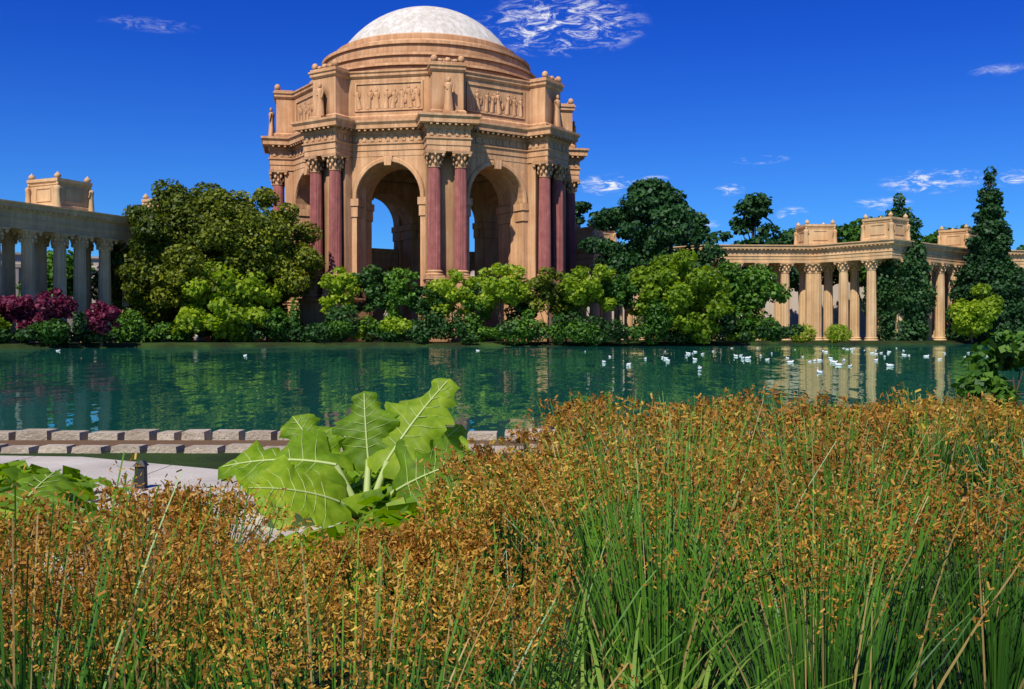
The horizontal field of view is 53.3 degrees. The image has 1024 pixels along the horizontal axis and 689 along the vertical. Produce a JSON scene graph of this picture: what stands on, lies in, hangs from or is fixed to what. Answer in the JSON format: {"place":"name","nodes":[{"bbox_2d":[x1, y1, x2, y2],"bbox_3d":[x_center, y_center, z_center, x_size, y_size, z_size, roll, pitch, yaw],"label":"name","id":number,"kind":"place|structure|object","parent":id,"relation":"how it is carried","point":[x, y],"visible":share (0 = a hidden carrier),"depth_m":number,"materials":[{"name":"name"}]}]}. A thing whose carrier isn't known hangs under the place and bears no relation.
{"place":"outdoors","nodes":[
{"label":"outdoors","id":0,"kind":"place"},
{"bbox_2d":[0,456,340,596],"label":"path","id":1,"kind":"structure","parent":0,"point":[93,468],"depth_m":8.84,"materials":[{"name":"concrete"}]},
{"bbox_2d":[132,460,148,488],"bbox_3d":[-2.950,1.037,8.110,0.100,0.235,0.100,0,1,0],"label":"bollard","id":2,"kind":"object","parent":1,"relation":"on","point":[142,478],"visible":0.64,"depth_m":8.07,"materials":[{"name":"grey"}]},
{"bbox_2d":[26,571,868,688],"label":"grass","id":3,"kind":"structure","parent":0,"point":[553,682],"depth_m":2.50,"materials":[{"name":"green plant"}]},
{"bbox_2d":[0,344,1023,449],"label":"water","id":4,"kind":"structure","parent":0,"point":[162,389],"depth_m":32.09,"materials":[{"name":"teal liquid"}]},
{"bbox_2d":[56,347,968,372],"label":"birds","id":5,"kind":"object","parent":4,"relation":"on","point":[792,361],"visible":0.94,"depth_m":59.10,"materials":[{"name":"white"}]},
{"bbox_2d":[0,339,1023,688],"bbox_3d":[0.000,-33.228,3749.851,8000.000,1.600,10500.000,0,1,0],"label":"ground","id":6,"kind":"structure","parent":0,"point":[202,459],"depth_m":6.50,"materials":[{"name":"brown soil"}]},
{"bbox_2d":[0,295,12,323],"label":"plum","id":7,"kind":"object","parent":6,"relation":"on","point":[1,298],"visible":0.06,"depth_m":110.50,"materials":[{"name":"purple plant"}]},
{"bbox_2d":[0,294,39,341],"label":"flowering bush","id":8,"kind":"object","parent":6,"relation":"on","point":[15,309],"visible":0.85,"depth_m":108.79,"materials":[{"name":"purple plant"}]},
{"bbox_2d":[16,250,94,299],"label":"tree","id":9,"kind":"object","parent":6,"relation":"on","point":[69,263],"visible":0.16,"depth_m":173.09,"materials":[{"name":"green plant"}]},
{"bbox_2d":[33,288,79,343],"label":"flowering bush","id":10,"kind":"object","parent":6,"relation":"on","point":[49,307],"visible":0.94,"depth_m":107.37,"materials":[{"name":"purple plant"}]},
{"bbox_2d":[85,300,120,345],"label":"flowering bush","id":11,"kind":"object","parent":6,"relation":"on","point":[101,315],"visible":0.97,"depth_m":110.80,"materials":[{"name":"purple plant"}]},
{"bbox_2d":[88,178,325,341],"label":"tree","id":12,"kind":"object","parent":6,"relation":"on","point":[179,241],"visible":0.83,"depth_m":127.24,"materials":[{"name":"green plant"}]},
{"bbox_2d":[173,260,282,341],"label":"bush","id":13,"kind":"object","parent":6,"relation":"on","point":[193,313],"visible":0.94,"depth_m":124.20,"materials":[{"name":"green plant"}]},
{"bbox_2d":[0,378,483,549],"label":"gunnera","id":14,"kind":"object","parent":6,"relation":"on","point":[308,464],"visible":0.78,"depth_m":6.99,"materials":[{"name":"green plant"}]},
{"bbox_2d":[317,266,362,316],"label":"tree","id":15,"kind":"object","parent":6,"relation":"on","point":[338,286],"visible":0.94,"depth_m":127.50,"materials":[{"name":"green plant"}]},
{"bbox_2d":[0,460,723,610],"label":"ground cover","id":16,"kind":"object","parent":6,"relation":"on","point":[381,508],"visible":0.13,"depth_m":6.30,"materials":[{"name":"green plant"}]},
{"bbox_2d":[352,264,391,341],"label":"tree","id":17,"kind":"object","parent":6,"relation":"on","point":[374,288],"visible":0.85,"depth_m":129.03,"materials":[{"name":"green plant"}]},
{"bbox_2d":[0,312,757,341],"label":"shore shrubs","id":18,"kind":"object","parent":6,"relation":"on","point":[389,325],"visible":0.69,"depth_m":125.64,"materials":[{"name":"green plant"}]},
{"bbox_2d":[0,297,783,345],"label":"shore shrubs","id":19,"kind":"object","parent":6,"relation":"on","point":[128,330],"visible":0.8,"depth_m":125.79,"materials":[{"name":"green plant"}]},
{"bbox_2d":[383,267,419,341],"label":"tree","id":20,"kind":"object","parent":6,"relation":"on","point":[400,294],"visible":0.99,"depth_m":127.06,"materials":[{"name":"green plant"}]},
{"bbox_2d":[0,304,803,344],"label":"shore shrubs","id":21,"kind":"object","parent":6,"relation":"on","point":[435,326],"visible":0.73,"depth_m":125.92,"materials":[{"name":"green plant"}]},
{"bbox_2d":[261,6,588,341],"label":"rotunda","id":22,"kind":"structure","parent":6,"relation":"on","point":[430,127],"depth_m":143.57,"materials":[{"name":"stone"}]},
{"bbox_2d":[405,281,449,341],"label":"tree","id":23,"kind":"object","parent":6,"relation":"on","point":[423,304],"visible":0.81,"depth_m":127.83,"materials":[{"name":"green plant"}]},
{"bbox_2d":[1,251,865,338],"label":"hall","id":24,"kind":"structure","parent":6,"relation":"on","point":[794,310],"depth_m":225.05,"materials":[{"name":"beige stone"}]},
{"bbox_2d":[425,268,476,341],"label":"tree","id":25,"kind":"object","parent":6,"relation":"on","point":[449,290],"visible":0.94,"depth_m":127.56,"materials":[{"name":"green plant"}]},
{"bbox_2d":[462,282,496,337],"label":"tree","id":26,"kind":"object","parent":6,"relation":"on","point":[484,312],"visible":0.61,"depth_m":128.58,"materials":[{"name":"green plant"}]},
{"bbox_2d":[470,262,531,341],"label":"tree","id":27,"kind":"object","parent":6,"relation":"on","point":[513,290],"visible":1,"depth_m":126.88,"materials":[{"name":"green plant"}]},
{"bbox_2d":[0,428,1022,453],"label":"kerb stones","id":28,"kind":"object","parent":6,"relation":"on","point":[139,434],"visible":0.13,"depth_m":11.87,"materials":[{"name":"grey stone"}]},
{"bbox_2d":[0,381,1023,688],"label":"rushes","id":29,"kind":"object","parent":6,"relation":"on","point":[822,507],"visible":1,"depth_m":2.79,"materials":[{"name":"plant"}]},
{"bbox_2d":[0,171,1023,342],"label":"colonnade","id":30,"kind":"object","parent":6,"relation":"on","point":[58,212],"visible":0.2,"depth_m":160.18,"materials":[{"name":"beige stone"}]},
{"bbox_2d":[0,440,1023,448],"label":"soil strip","id":31,"kind":"object","parent":6,"relation":"on","point":[188,443],"visible":0.12,"depth_m":11.60,"materials":[{"name":"brown soil"}]},
{"bbox_2d":[504,291,537,319],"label":"bank tree","id":32,"kind":"object","parent":6,"relation":"on","point":[519,308],"visible":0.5,"depth_m":129.74,"materials":[{"name":"green plant"}]},
{"bbox_2d":[523,266,572,341],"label":"tree","id":33,"kind":"object","parent":6,"relation":"on","point":[546,289],"visible":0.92,"depth_m":127.95,"materials":[{"name":"green plant"}]},
{"bbox_2d":[549,296,579,341],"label":"tree","id":34,"kind":"object","parent":6,"relation":"on","point":[565,313],"visible":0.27,"depth_m":129.84,"materials":[{"name":"green plant"}]},
{"bbox_2d":[575,201,591,275],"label":"tree","id":35,"kind":"object","parent":6,"relation":"on","point":[582,207],"visible":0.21,"depth_m":194.99,"materials":[{"name":"green plant"}]},
{"bbox_2d":[560,264,616,321],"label":"tree","id":36,"kind":"object","parent":6,"relation":"on","point":[582,295],"visible":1,"depth_m":126.59,"materials":[{"name":"green plant"}]},
{"bbox_2d":[576,223,616,339],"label":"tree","id":37,"kind":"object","parent":6,"relation":"on","point":[583,259],"depth_m":173.35,"materials":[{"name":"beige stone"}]},
{"bbox_2d":[600,272,640,340],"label":"tree","id":38,"kind":"object","parent":6,"relation":"on","point":[620,291],"visible":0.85,"depth_m":128.03,"materials":[{"name":"green plant"}]},
{"bbox_2d":[578,177,727,337],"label":"tree","id":39,"kind":"object","parent":6,"relation":"on","point":[648,202],"visible":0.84,"depth_m":146.87,"materials":[{"name":"green plant"}]},
{"bbox_2d":[626,248,733,344],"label":"light tree","id":40,"kind":"object","parent":6,"relation":"on","point":[673,283],"visible":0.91,"depth_m":128.26,"materials":[{"name":"green plant"}]},
{"bbox_2d":[674,211,733,245],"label":"tree","id":41,"kind":"object","parent":6,"relation":"on","point":[702,221],"visible":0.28,"depth_m":192.45,"materials":[{"name":"green plant"}]},
{"bbox_2d":[700,260,791,343],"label":"dark tree","id":42,"kind":"object","parent":6,"relation":"on","point":[755,288],"visible":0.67,"depth_m":135.76,"materials":[{"name":"green plant"}]},
{"bbox_2d":[729,192,798,283],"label":"tree","id":43,"kind":"object","parent":6,"relation":"on","point":[755,207],"visible":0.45,"depth_m":195.41,"materials":[{"name":"green plant"}]},
{"bbox_2d":[778,227,838,301],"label":"tree","id":44,"kind":"object","parent":6,"relation":"on","point":[794,285],"visible":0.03,"depth_m":210.80,"materials":[{"name":"green plant"}]},
{"bbox_2d":[705,322,928,341],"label":"shrubs","id":45,"kind":"object","parent":6,"relation":"on","point":[833,330],"depth_m":157.34,"materials":[{"name":"green plant"}]},
{"bbox_2d":[833,215,886,336],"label":"tree","id":46,"kind":"object","parent":6,"relation":"on","point":[851,232],"visible":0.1,"depth_m":202.70,"materials":[{"name":"green plant"}]},
{"bbox_2d":[861,193,937,340],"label":"tree","id":47,"kind":"object","parent":6,"relation":"on","point":[914,301],"visible":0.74,"depth_m":160.24,"materials":[{"name":"green plant"}]},
{"bbox_2d":[920,224,971,243],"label":"tree","id":48,"kind":"object","parent":6,"relation":"on","point":[930,238],"visible":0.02,"depth_m":203.24,"materials":[{"name":"green plant"}]},
{"bbox_2d":[948,283,1004,342],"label":"bush","id":49,"kind":"object","parent":6,"relation":"on","point":[976,317],"visible":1,"depth_m":158.48,"materials":[{"name":"green plant"}]},
{"bbox_2d":[945,166,1023,342],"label":"cypress","id":50,"kind":"object","parent":6,"relation":"on","point":[990,263],"visible":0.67,"depth_m":167.54,"materials":[{"name":"green plant"}]},
{"bbox_2d":[950,328,1023,409],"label":"shrub","id":51,"kind":"object","parent":6,"relation":"on","point":[1010,346],"visible":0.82,"depth_m":11.97,"materials":[{"name":"green plant"}]},
{"bbox_2d":[1016,245,1023,249],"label":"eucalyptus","id":52,"kind":"object","parent":6,"relation":"on","point":[1020,247],"visible":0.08,"depth_m":196.74,"materials":[{"name":"green plant"}]},
{"bbox_2d":[0,0,1023,255],"label":"sky","id":53,"kind":"structure","parent":0,"point":[829,110],"materials":[{"name":"blue"}]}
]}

